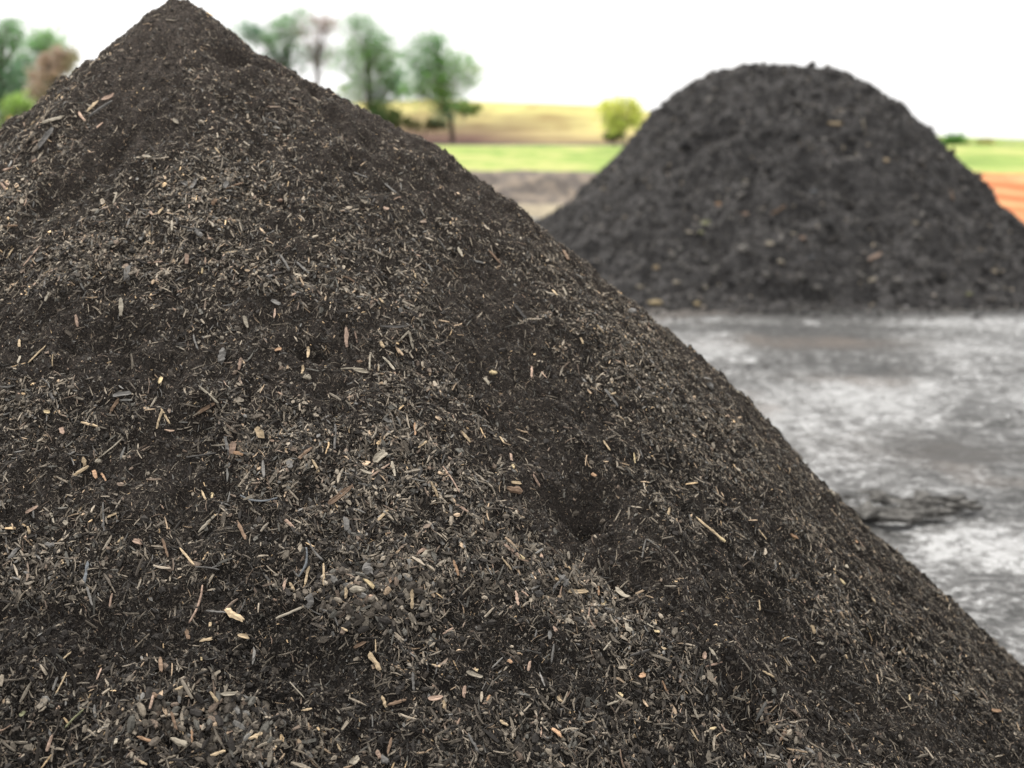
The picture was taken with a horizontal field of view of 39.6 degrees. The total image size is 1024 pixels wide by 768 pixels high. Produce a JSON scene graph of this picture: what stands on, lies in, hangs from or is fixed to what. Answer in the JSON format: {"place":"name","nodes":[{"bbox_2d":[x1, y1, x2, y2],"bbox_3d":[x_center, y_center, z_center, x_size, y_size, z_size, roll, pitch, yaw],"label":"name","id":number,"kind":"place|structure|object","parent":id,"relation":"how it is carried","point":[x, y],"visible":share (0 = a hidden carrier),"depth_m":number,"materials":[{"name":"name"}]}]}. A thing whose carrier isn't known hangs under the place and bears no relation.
{"place":"outdoors","nodes":[
{"label":"outdoors","id":0,"kind":"place"},
{"bbox_2d":[0,0,1023,138],"label":"sky","id":1,"kind":"structure","parent":0,"point":[957,65],"materials":[{"name":"white"}]},
{"bbox_2d":[469,170,598,203],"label":"dirt bank","id":2,"kind":"structure","parent":0,"point":[537,187],"depth_m":36.16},
{"bbox_2d":[358,100,1023,142],"bbox_3d":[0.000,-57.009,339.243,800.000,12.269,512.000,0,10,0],"label":"hill","id":3,"kind":"structure","parent":0,"point":[500,122],"depth_m":120.46,"materials":[{"name":"plant"}]},
{"bbox_2d":[6,20,80,103],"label":"evergreen tree","id":4,"kind":"object","parent":3,"relation":"on","point":[41,46],"visible":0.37,"depth_m":85.44,"materials":[{"name":"green plant"}]},
{"bbox_2d":[227,1,340,81],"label":"pine tree","id":5,"kind":"object","parent":3,"relation":"on","point":[287,53],"visible":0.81,"depth_m":95.21,"materials":[{"name":"green plant"}]},
{"bbox_2d":[287,5,345,83],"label":"bare tree","id":6,"kind":"object","parent":3,"relation":"on","point":[316,61],"visible":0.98,"depth_m":94.45,"materials":[{"name":"grey plant"}]},
{"bbox_2d":[322,5,415,109],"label":"pine tree","id":7,"kind":"object","parent":3,"relation":"on","point":[367,54],"visible":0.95,"depth_m":91.63,"materials":[{"name":"green plant"}]},
{"bbox_2d":[367,99,414,130],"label":"bush","id":8,"kind":"object","parent":3,"relation":"on","point":[394,116],"visible":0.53,"depth_m":89.84,"materials":[{"name":"green plant"}]},
{"bbox_2d":[409,116,447,135],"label":"bush","id":9,"kind":"object","parent":3,"relation":"on","point":[427,124],"visible":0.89,"depth_m":89.05,"materials":[{"name":"green plant"}]},
{"bbox_2d":[392,23,492,141],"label":"pine tree","id":10,"kind":"object","parent":3,"relation":"on","point":[440,80],"visible":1,"depth_m":87.73,"materials":[{"name":"green plant"}]},
{"bbox_2d":[439,99,483,120],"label":"bush","id":11,"kind":"object","parent":3,"relation":"on","point":[474,107],"visible":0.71,"depth_m":90.78,"materials":[{"name":"green plant"}]},
{"bbox_2d":[432,143,1023,144],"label":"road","id":12,"kind":"structure","parent":0,"point":[569,143],"depth_m":86.31,"materials":[{"name":"plant"}]},
{"bbox_2d":[437,144,1023,173],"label":"grass field","id":13,"kind":"structure","parent":0,"point":[1004,159],"depth_m":53.15,"materials":[{"name":"plant"}]},
{"bbox_2d":[0,90,36,123],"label":"bush","id":14,"kind":"object","parent":13,"relation":"on","point":[23,106],"visible":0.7,"depth_m":72.35,"materials":[{"name":"green plant"}]},
{"bbox_2d":[0,2,44,127],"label":"evergreen tree","id":15,"kind":"object","parent":13,"relation":"on","point":[6,62],"visible":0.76,"depth_m":81.88,"materials":[{"name":"green plant"}]},
{"bbox_2d":[15,43,80,105],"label":"brown leaved tree","id":16,"kind":"object","parent":13,"relation":"on","point":[59,67],"visible":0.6,"depth_m":75.87,"materials":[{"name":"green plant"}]},
{"bbox_2d":[601,129,626,145],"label":"dark shrub","id":17,"kind":"object","parent":13,"relation":"on","point":[610,138],"visible":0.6,"depth_m":79.71,"materials":[{"name":"green plant"}]},
{"bbox_2d":[590,94,649,146],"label":"yellow green tree","id":18,"kind":"object","parent":13,"relation":"on","point":[621,121],"visible":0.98,"depth_m":78.39,"materials":[{"name":"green plant"}]},
{"bbox_2d":[941,131,969,144],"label":"round bush","id":19,"kind":"object","parent":13,"relation":"on","point":[951,139],"visible":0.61,"depth_m":80.38,"materials":[{"name":"green plant"}]},
{"bbox_2d":[970,137,1000,144],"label":"pale bush","id":20,"kind":"object","parent":13,"relation":"on","point":[985,141],"visible":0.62,"depth_m":81.66,"materials":[{"name":"green plant"}]},
{"bbox_2d":[510,170,1023,665],"bbox_3d":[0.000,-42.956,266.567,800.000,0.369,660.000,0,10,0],"label":"ground","id":21,"kind":"structure","parent":0,"point":[912,424],"depth_m":9.17,"materials":[{"name":"concrete"}]},
{"bbox_2d":[0,0,1023,767],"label":"compost pile","id":22,"kind":"object","parent":21,"relation":"on","point":[722,458],"visible":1,"depth_m":3.19,"materials":[{"name":"soil"}]},
{"bbox_2d":[8,544,20,559],"bbox_3d":[-1.005,0.339,2.870,0.027,0.028,0.009,-7,12,-36],"label":"wood splinter","id":23,"kind":"object","parent":22,"relation":"on","point":[13,552],"visible":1,"depth_m":2.87,"materials":[{"name":"wood"}]},
{"bbox_2d":[36,127,53,150],"bbox_3d":[-1.188,-0.624,3.620,0.049,0.060,0.013,-6,11,-30],"label":"bark flake","id":24,"kind":"object","parent":22,"relation":"on","point":[45,137],"visible":1,"depth_m":3.62,"materials":[{"name":"grey wood"}]},
{"bbox_2d":[46,734,52,751],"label":"wood splinter","id":25,"kind":"object","parent":22,"relation":"on","point":[49,743],"visible":1,"depth_m":2.62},
{"bbox_2d":[44,542,54,547],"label":"bark nugget","id":26,"kind":"object","parent":22,"relation":"on","point":[49,545],"visible":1,"depth_m":2.90,"materials":[{"name":"grey wood"}]},
{"bbox_2d":[42,115,64,123],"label":"wood splinter","id":27,"kind":"object","parent":22,"relation":"on","point":[52,119],"visible":1,"depth_m":3.64,"materials":[{"name":"wood"}]},
{"bbox_2d":[64,709,83,727],"bbox_3d":[-0.818,0.625,2.656,0.037,0.033,0.004,-4,10,-21],"label":"twig","id":28,"kind":"object","parent":22,"relation":"on","point":[72,719],"visible":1,"depth_m":2.65,"materials":[{"name":"brown wood"}]},
{"bbox_2d":[73,465,88,474],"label":"wood splinter","id":29,"kind":"object","parent":22,"relation":"on","point":[81,470],"visible":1,"depth_m":3.00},
{"bbox_2d":[83,561,88,581],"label":"wood splinter","id":30,"kind":"object","parent":22,"relation":"on","point":[85,573],"visible":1,"depth_m":2.84,"materials":[{"name":"wood"}]},
{"bbox_2d":[86,587,92,605],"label":"wood splinter","id":31,"kind":"object","parent":22,"relation":"on","point":[89,595],"visible":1,"depth_m":2.81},
{"bbox_2d":[88,100,112,116],"bbox_3d":[-1.060,-0.710,3.665,0.064,0.043,0.007,-4,10,-22],"label":"twig","id":32,"kind":"object","parent":22,"relation":"on","point":[100,108],"visible":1,"depth_m":3.66,"materials":[{"name":"grey wood"}]},
{"bbox_2d":[102,502,104,530],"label":"twig","id":33,"kind":"object","parent":22,"relation":"on","point":[103,516],"visible":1,"depth_m":2.91,"materials":[{"name":"grey wood"}]},
{"bbox_2d":[101,93,113,99],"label":"bark flake","id":34,"kind":"object","parent":22,"relation":"on","point":[107,97],"visible":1,"depth_m":3.69,"materials":[{"name":"brown wood"}]},
{"bbox_2d":[118,298,122,315],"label":"wood splinter","id":35,"kind":"object","parent":22,"relation":"on","point":[120,307],"visible":1,"depth_m":3.24,"materials":[{"name":"wood"}]},
{"bbox_2d":[113,391,131,396],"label":"bark flake","id":36,"kind":"object","parent":22,"relation":"on","point":[121,393],"visible":1,"depth_m":3.10,"materials":[{"name":"grey wood"}]},
{"bbox_2d":[123,265,130,282],"bbox_3d":[-0.902,-0.258,3.333,0.015,0.044,0.038,-1,10,-7],"label":"bark flake","id":37,"kind":"object","parent":22,"relation":"on","point":[128,267],"visible":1,"depth_m":3.33,"materials":[{"name":"grey wood"}]},
{"bbox_2d":[159,657,162,671],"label":"bark flake","id":38,"kind":"object","parent":22,"relation":"on","point":[160,665],"visible":1,"depth_m":2.71,"materials":[{"name":"brown wood"}]},
{"bbox_2d":[170,712,177,729],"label":"wood splinter","id":39,"kind":"object","parent":22,"relation":"on","point":[173,720],"visible":1,"depth_m":2.65,"materials":[{"name":"wood"}]},
{"bbox_2d":[170,737,187,747],"bbox_3d":[-0.617,0.661,2.629,0.042,0.012,0.011,4,10,24],"label":"bark nugget","id":40,"kind":"object","parent":22,"relation":"on","point":[179,742],"visible":1,"depth_m":2.62,"materials":[{"name":"brown wood"}]},
{"bbox_2d":[188,585,202,622],"bbox_3d":[-0.624,0.436,2.820,0.010,0.060,0.065,2,10,14],"label":"twig","id":41,"kind":"object","parent":22,"relation":"on","point":[198,604],"visible":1,"depth_m":2.82,"materials":[{"name":"brown wood"}]},
{"bbox_2d":[194,227,202,236],"bbox_3d":[-0.748,-0.362,3.392,0.027,0.025,0.012,8,12,39],"label":"bark nugget","id":42,"kind":"object","parent":22,"relation":"on","point":[198,233],"visible":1,"depth_m":3.39,"materials":[{"name":"grey wood"}]},
{"bbox_2d":[186,452,215,457],"bbox_3d":[-0.663,0.152,3.035,0.063,0.012,0.008,0,10,0],"label":"twig","id":43,"kind":"object","parent":22,"relation":"on","point":[201,455],"visible":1,"depth_m":3.03,"materials":[{"name":"grey wood"}]},
{"bbox_2d":[197,403,214,414],"bbox_3d":[-0.668,0.055,3.099,0.044,0.028,0.008,0,10,0],"label":"bark flake","id":44,"kind":"object","parent":22,"relation":"on","point":[205,408],"visible":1,"depth_m":3.10,"materials":[{"name":"brown wood"}]},
{"bbox_2d":[198,515,214,531],"bbox_3d":[-0.631,0.288,2.939,0.038,0.032,0.006,-7,12,-35],"label":"wood splinter","id":45,"kind":"object","parent":22,"relation":"on","point":[205,524],"visible":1,"depth_m":2.94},
{"bbox_2d":[199,386,218,403],"bbox_3d":[-0.662,0.023,3.103,0.057,0.036,0.004,6,11,30],"label":"wood splinter","id":46,"kind":"object","parent":22,"relation":"on","point":[212,397],"visible":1,"depth_m":3.10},
{"bbox_2d":[218,347,225,364],"bbox_3d":[-0.650,-0.062,3.189,0.020,0.038,0.020,-4,10,-24],"label":"bark nugget","id":47,"kind":"object","parent":22,"relation":"on","point":[221,355],"visible":1,"depth_m":3.19,"materials":[{"name":"grey wood"}]},
{"bbox_2d":[221,691,235,695],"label":"bark flake","id":48,"kind":"object","parent":22,"relation":"on","point":[230,693],"visible":1,"depth_m":2.69,"materials":[{"name":"brown wood"}]},
{"bbox_2d":[229,441,236,454],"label":"bark flake","id":49,"kind":"object","parent":22,"relation":"on","point":[232,448],"visible":1,"depth_m":3.04,"materials":[{"name":"brown wood"}]},
{"bbox_2d":[224,608,244,621],"bbox_3d":[-0.550,0.456,2.810,0.051,0.020,0.014,7,12,37],"label":"wood splinter","id":50,"kind":"object","parent":22,"relation":"on","point":[232,614],"visible":1,"depth_m":2.81,"materials":[{"name":"wood"}]},
{"bbox_2d":[237,520,245,538],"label":"wood splinter","id":51,"kind":"object","parent":22,"relation":"on","point":[241,530],"visible":1,"depth_m":2.91,"materials":[{"name":"wood"}]},
{"bbox_2d":[237,633,248,638],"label":"bark flake","id":52,"kind":"object","parent":22,"relation":"on","point":[243,635],"visible":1,"depth_m":2.78,"materials":[{"name":"brown wood"}]},
{"bbox_2d":[240,495,276,501],"bbox_3d":[-0.530,0.239,2.969,0.080,0.013,0.012,1,10,5],"label":"twig","id":53,"kind":"object","parent":22,"relation":"on","point":[259,500],"visible":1,"depth_m":2.96,"materials":[{"name":"grey wood"}]},
{"bbox_2d":[254,426,263,437],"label":"bark flake","id":54,"kind":"object","parent":22,"relation":"on","point":[259,433],"visible":1,"depth_m":3.05,"materials":[{"name":"brown wood"}]},
{"bbox_2d":[261,459,264,476],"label":"wood splinter","id":55,"kind":"object","parent":22,"relation":"on","point":[263,469],"visible":1,"depth_m":3.02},
{"bbox_2d":[279,254,289,270],"bbox_3d":[-0.543,-0.290,3.391,0.007,0.038,0.069,-6,11,-30],"label":"twig","id":56,"kind":"object","parent":22,"relation":"on","point":[284,261],"visible":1,"depth_m":3.38,"materials":[{"name":"grey wood"}]},
{"bbox_2d":[276,606,303,618],"bbox_3d":[-0.441,0.454,2.827,0.058,0.023,0.004,-2,10,-14],"label":"wood splinter","id":57,"kind":"object","parent":22,"relation":"on","point":[289,612],"visible":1,"depth_m":2.83,"materials":[{"name":"wood"}]},
{"bbox_2d":[298,547,307,576],"bbox_3d":[-0.421,0.362,2.888,0.012,0.053,0.043,3,10,15],"label":"twig","id":58,"kind":"object","parent":22,"relation":"on","point":[305,565],"visible":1,"depth_m":2.89,"materials":[{"name":"grey wood"}]},
{"bbox_2d":[298,447,312,458],"bbox_3d":[-0.442,0.147,3.044,0.006,0.019,0.047,5,11,29],"label":"wood chip","id":59,"kind":"object","parent":22,"relation":"on","point":[304,453],"visible":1,"depth_m":3.04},
{"bbox_2d":[304,566,309,584],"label":"wood splinter","id":60,"kind":"object","parent":22,"relation":"on","point":[306,576],"visible":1,"depth_m":2.88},
{"bbox_2d":[304,593,313,608],"bbox_3d":[-0.402,0.431,2.825,0.017,0.030,0.016,-6,11,-33],"label":"bark nugget","id":61,"kind":"object","parent":22,"relation":"on","point":[309,598],"visible":1,"depth_m":2.82,"materials":[{"name":"grey wood"}]},
{"bbox_2d":[307,539,323,560],"bbox_3d":[-0.403,0.340,2.907,0.050,0.038,0.008,8,12,40],"label":"twig","id":62,"kind":"object","parent":22,"relation":"on","point":[317,554],"visible":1,"depth_m":2.90,"materials":[{"name":"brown wood"}]},
{"bbox_2d":[328,484,352,504],"bbox_3d":[-0.361,0.234,2.994,0.056,0.041,0.012,-4,10,-23],"label":"bark flake","id":63,"kind":"object","parent":22,"relation":"on","point":[334,499],"visible":1,"depth_m":2.99,"materials":[{"name":"brown wood"}]},
{"bbox_2d":[343,516,349,530],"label":"bark flake","id":64,"kind":"object","parent":22,"relation":"on","point":[346,523],"visible":1,"depth_m":2.95,"materials":[{"name":"grey wood"}]},
{"bbox_2d":[344,327,348,346],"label":"wood splinter","id":65,"kind":"object","parent":22,"relation":"on","point":[346,335],"visible":1,"depth_m":3.28,"materials":[{"name":"wood"}]},
{"bbox_2d":[349,755,358,764],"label":"bark flake","id":66,"kind":"object","parent":22,"relation":"on","point":[354,760],"visible":1,"depth_m":2.65,"materials":[{"name":"brown wood"}]},
{"bbox_2d":[349,585,365,592],"bbox_3d":[-0.307,0.408,2.832,0.035,0.014,0.014,-2,10,-13],"label":"bark nugget","id":67,"kind":"object","parent":22,"relation":"on","point":[353,589],"visible":1,"depth_m":2.83,"materials":[{"name":"brown wood"}]},
{"bbox_2d":[353,641,365,648],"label":"bark flake","id":68,"kind":"object","parent":22,"relation":"on","point":[357,645],"visible":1,"depth_m":2.80,"materials":[{"name":"brown wood"}]},
{"bbox_2d":[353,368,368,372],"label":"bark flake","id":69,"kind":"object","parent":22,"relation":"on","point":[361,370],"visible":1,"depth_m":3.23,"materials":[{"name":"brown wood"}]},
{"bbox_2d":[362,562,372,575],"bbox_3d":[-0.294,0.377,2.899,0.024,0.025,0.023,0,10,0],"label":"bark nugget","id":70,"kind":"object","parent":22,"relation":"on","point":[367,569],"visible":1,"depth_m":2.89,"materials":[{"name":"grey wood"}]},
{"bbox_2d":[363,579,374,588],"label":"bark flake","id":71,"kind":"object","parent":22,"relation":"on","point":[370,584],"visible":1,"depth_m":2.86,"materials":[{"name":"brown wood"}]},
{"bbox_2d":[368,652,381,670],"bbox_3d":[-0.270,0.544,2.789,0.034,0.032,0.011,9,13,42],"label":"wood splinter","id":72,"kind":"object","parent":22,"relation":"on","point":[371,657],"visible":1,"depth_m":2.79,"materials":[{"name":"wood"}]},
{"bbox_2d":[373,450,387,462],"bbox_3d":[-0.285,0.157,3.080,0.033,0.026,0.015,-7,12,-34],"label":"bark flake","id":73,"kind":"object","parent":22,"relation":"on","point":[379,456],"visible":1,"depth_m":3.08,"materials":[{"name":"brown wood"}]},
{"bbox_2d":[381,755,389,764],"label":"bark nugget","id":74,"kind":"object","parent":22,"relation":"on","point":[385,760],"visible":1,"depth_m":2.67,"materials":[{"name":"grey wood"}]},
{"bbox_2d":[380,325,406,327],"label":"bark flake","id":75,"kind":"object","parent":22,"relation":"on","point":[394,326],"visible":1,"depth_m":3.31,"materials":[{"name":"grey wood"}]},
{"bbox_2d":[387,699,405,705],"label":"wood splinter","id":76,"kind":"object","parent":22,"relation":"on","point":[396,702],"visible":1,"depth_m":2.74,"materials":[{"name":"wood"}]},
{"bbox_2d":[410,589,413,608],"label":"wood splinter","id":77,"kind":"object","parent":22,"relation":"on","point":[411,597],"visible":1,"depth_m":2.87,"materials":[{"name":"wood"}]},
{"bbox_2d":[411,672,414,690],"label":"wood splinter","id":78,"kind":"object","parent":22,"relation":"on","point":[413,683],"visible":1,"depth_m":2.77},
{"bbox_2d":[428,695,442,700],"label":"bark flake","id":79,"kind":"object","parent":22,"relation":"on","point":[434,697],"visible":1,"depth_m":2.76,"materials":[{"name":"brown wood"}]},
{"bbox_2d":[468,733,478,750],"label":"wood splinter","id":80,"kind":"object","parent":22,"relation":"on","point":[473,742],"visible":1,"depth_m":2.72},
{"bbox_2d":[466,670,482,677],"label":"bark flake","id":81,"kind":"object","parent":22,"relation":"on","point":[471,673],"visible":1,"depth_m":2.80,"materials":[{"name":"brown wood"}]},
{"bbox_2d":[504,543,524,559],"bbox_3d":[0.005,0.355,3.013,0.046,0.038,0.008,0,10,0],"label":"wood splinter","id":82,"kind":"object","parent":22,"relation":"on","point":[516,553],"visible":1,"depth_m":3.01,"materials":[{"name":"wood"}]},
{"bbox_2d":[507,486,522,493],"bbox_3d":[0.006,0.234,3.128,0.037,0.019,0.014,-4,10,-20],"label":"bark nugget","id":83,"kind":"object","parent":22,"relation":"on","point":[516,489],"visible":1,"depth_m":3.12,"materials":[{"name":"brown wood"}]},
{"bbox_2d":[513,303,527,320],"bbox_3d":[0.021,-0.178,3.517,0.046,0.043,0.009,7,12,37],"label":"bark flake","id":84,"kind":"object","parent":22,"relation":"on","point":[523,315],"visible":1,"depth_m":3.52,"materials":[{"name":"grey wood"}]},
{"bbox_2d":[534,589,543,596],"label":"bark nugget","id":85,"kind":"object","parent":22,"relation":"on","point":[539,593],"visible":1,"depth_m":2.97,"materials":[{"name":"grey wood"}]},
{"bbox_2d":[558,574,569,586],"bbox_3d":[0.110,0.417,3.017,0.025,0.030,0.022,0,10,0],"label":"bark nugget","id":86,"kind":"object","parent":22,"relation":"on","point":[565,580],"visible":1,"depth_m":3.01,"materials":[{"name":"grey wood"}]},
{"bbox_2d":[567,589,588,593],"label":"bark flake","id":87,"kind":"object","parent":22,"relation":"on","point":[581,591],"visible":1,"depth_m":3.03,"materials":[{"name":"brown wood"}]},
{"bbox_2d":[604,389,618,406],"bbox_3d":[0.240,0.034,3.444,0.040,0.042,0.008,6,11,32],"label":"bark flake","id":88,"kind":"object","parent":22,"relation":"on","point":[611,397],"visible":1,"depth_m":3.44,"materials":[{"name":"grey wood"}]},
{"bbox_2d":[615,587,629,597],"bbox_3d":[0.240,0.452,3.078,0.012,0.013,0.057,-5,11,-28],"label":"bark flake","id":89,"kind":"object","parent":22,"relation":"on","point":[619,591],"visible":1,"depth_m":3.08,"materials":[{"name":"brown wood"}]},
{"bbox_2d":[630,649,648,656],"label":"twig","id":90,"kind":"object","parent":22,"relation":"on","point":[639,653],"visible":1,"depth_m":2.96,"materials":[{"name":"grey wood"}]},
{"bbox_2d":[696,517,725,541],"bbox_3d":[0.461,0.337,3.290,0.070,0.056,0.007,3,10,16],"label":"wood splinter","id":91,"kind":"object","parent":22,"relation":"on","point":[713,531],"visible":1,"depth_m":3.29,"materials":[{"name":"wood"}]},
{"bbox_2d":[518,204,562,217],"bbox_3d":[-27.250,-4.161,34.285,65.500,0.284,1.800,0,10,0],"label":"sand strip","id":92,"kind":"object","parent":21,"relation":"on","point":[538,210],"visible":0.04,"depth_m":34.48,"materials":[{"name":"sand"}]},
{"bbox_2d":[534,61,1023,317],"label":"compost pile","id":93,"kind":"object","parent":21,"relation":"on","point":[689,156],"visible":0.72,"depth_m":16.07,"materials":[{"name":"soil"}]},
{"bbox_2d":[647,300,661,303],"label":"bark nugget","id":94,"kind":"object","parent":93,"relation":"on","point":[655,302],"visible":1,"depth_m":14.93,"materials":[{"name":"brown wood"}]},
{"bbox_2d":[771,205,785,214],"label":"wood splinter","id":95,"kind":"object","parent":93,"relation":"on","point":[777,211],"visible":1,"depth_m":15.79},
{"bbox_2d":[868,252,881,260],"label":"wood splinter","id":96,"kind":"object","parent":93,"relation":"on","point":[875,256],"visible":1,"depth_m":15.52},
{"bbox_2d":[645,303,1023,560],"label":"spilled compost","id":97,"kind":"object","parent":21,"relation":"on","point":[834,310],"visible":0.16,"depth_m":14.68,"materials":[{"name":"soil"}]},
{"bbox_2d":[849,500,882,519],"bbox_3d":[1.609,0.590,6.542,0.192,0.058,0.215,-3,10,-17],"label":"mud plate","id":98,"kind":"object","parent":21,"relation":"on","point":[869,507],"visible":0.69,"depth_m":6.53,"materials":[{"name":"soil"}]},
{"bbox_2d":[850,490,893,497],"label":"mud plate","id":99,"kind":"object","parent":21,"relation":"on","point":[873,493],"visible":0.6,"depth_m":6.88,"materials":[{"name":"soil"}]},
{"bbox_2d":[843,494,902,503],"bbox_3d":[1.733,0.543,6.777,0.267,0.080,0.190,7,12,36],"label":"mud plate","id":100,"kind":"object","parent":21,"relation":"on","point":[883,499],"visible":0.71,"depth_m":6.70,"materials":[{"name":"soil"}]},
{"bbox_2d":[857,507,923,522],"bbox_3d":[1.735,0.598,6.453,0.317,0.044,0.160,0,10,0],"label":"mud plate","id":101,"kind":"object","parent":21,"relation":"on","point":[910,515],"visible":0.98,"depth_m":6.45,"materials":[{"name":"soil"}]},
{"bbox_2d":[858,503,928,511],"bbox_3d":[1.794,0.581,6.619,0.337,0.055,0.155,-3,10,-18],"label":"mud plate","id":102,"kind":"object","parent":21,"relation":"on","point":[886,509],"visible":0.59,"depth_m":6.62,"materials":[{"name":"soil"}]},
{"bbox_2d":[899,504,939,517],"bbox_3d":[1.860,0.594,6.574,0.230,0.043,0.110,5,11,27],"label":"mud plate","id":103,"kind":"object","parent":21,"relation":"on","point":[933,515],"visible":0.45,"depth_m":6.52,"materials":[{"name":"soil"}]},
{"bbox_2d":[897,490,944,506],"bbox_3d":[1.954,0.552,6.754,0.178,0.067,0.272,8,12,40],"label":"mud plate","id":104,"kind":"object","parent":21,"relation":"on","point":[919,498],"visible":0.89,"depth_m":6.73,"materials":[{"name":"soil"}]},
{"bbox_2d":[912,507,958,516],"bbox_3d":[1.941,0.593,6.544,0.249,0.038,0.136,0,10,0],"label":"mud plate","id":105,"kind":"object","parent":21,"relation":"on","point":[941,512],"visible":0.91,"depth_m":6.54,"materials":[{"name":"soil"}]},
{"bbox_2d":[926,495,967,502],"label":"mud plate","id":106,"kind":"object","parent":21,"relation":"on","point":[951,499],"visible":0.81,"depth_m":6.77,"materials":[{"name":"soil"}]},
{"bbox_2d":[943,500,983,509],"bbox_3d":[2.114,0.572,6.677,0.194,0.042,0.116,0,10,0],"label":"mud plate","id":107,"kind":"object","parent":21,"relation":"on","point":[967,504],"visible":0.98,"depth_m":6.66,"materials":[{"name":"soil"}]},
{"bbox_2d":[974,172,1023,220],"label":"clay bank","id":108,"kind":"structure","parent":0,"point":[1008,191],"depth_m":33.95,"materials":[{"name":"soil"}]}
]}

